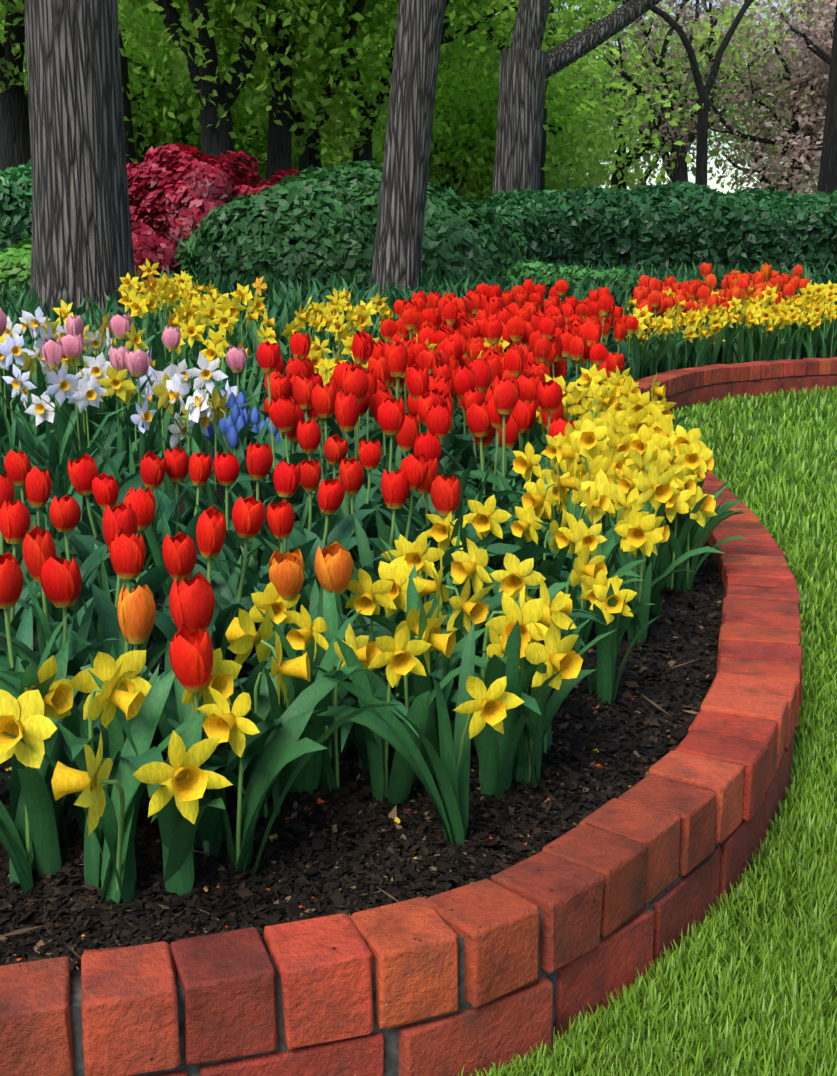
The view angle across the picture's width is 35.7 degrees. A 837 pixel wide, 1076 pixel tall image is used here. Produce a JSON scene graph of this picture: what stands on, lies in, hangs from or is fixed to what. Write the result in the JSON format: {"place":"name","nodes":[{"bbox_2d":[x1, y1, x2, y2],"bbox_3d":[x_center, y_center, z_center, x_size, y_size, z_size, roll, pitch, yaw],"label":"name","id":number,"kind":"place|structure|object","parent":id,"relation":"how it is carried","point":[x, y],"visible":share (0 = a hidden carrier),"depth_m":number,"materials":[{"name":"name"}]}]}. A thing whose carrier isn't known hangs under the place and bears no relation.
{"place":"outdoors","nodes":[
{"label":"outdoors","id":0,"kind":"place"},
{"bbox_2d":[0,305,836,967],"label":"mulch","id":1,"kind":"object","parent":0,"point":[678,653],"depth_m":2.04,"materials":[{"name":"brown soil"}]},
{"bbox_2d":[0,434,616,911],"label":"flowers","id":2,"kind":"object","parent":1,"relation":"on","point":[284,734],"visible":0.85,"depth_m":1.93,"materials":[{"name":"red plant"}]},
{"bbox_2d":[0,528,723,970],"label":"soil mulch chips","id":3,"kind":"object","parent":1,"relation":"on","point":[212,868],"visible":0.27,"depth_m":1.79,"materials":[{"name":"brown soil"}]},
{"bbox_2d":[0,258,836,890],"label":"bed flowers","id":4,"kind":"object","parent":1,"relation":"on","point":[516,398],"visible":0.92,"depth_m":3.91,"materials":[{"name":"green plant"}]},
{"bbox_2d":[452,0,819,193],"label":"sky","id":5,"kind":"structure","parent":0,"point":[691,178],"materials":[{"name":"white"}]},
{"bbox_2d":[458,384,836,1075],"bbox_3d":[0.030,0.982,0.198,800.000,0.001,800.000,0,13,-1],"label":"lawn ground","id":6,"kind":"structure","parent":0,"point":[789,496],"depth_m":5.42,"materials":[{"name":"green plant"}]},
{"bbox_2d":[0,0,836,199],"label":"foliage","id":7,"kind":"object","parent":6,"relation":"on","point":[15,150],"visible":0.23,"depth_m":17.97,"materials":[{"name":"green plant"}]},
{"bbox_2d":[0,357,836,1075],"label":"brick edging","id":8,"kind":"object","parent":6,"relation":"on","point":[586,913],"visible":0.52,"depth_m":1.58,"materials":[{"name":"red brick"}]},
{"bbox_2d":[0,143,836,302],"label":"hedges and shrubs","id":9,"kind":"object","parent":6,"relation":"on","point":[190,209],"visible":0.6,"depth_m":11.38,"materials":[{"name":"green plant"}]}
]}

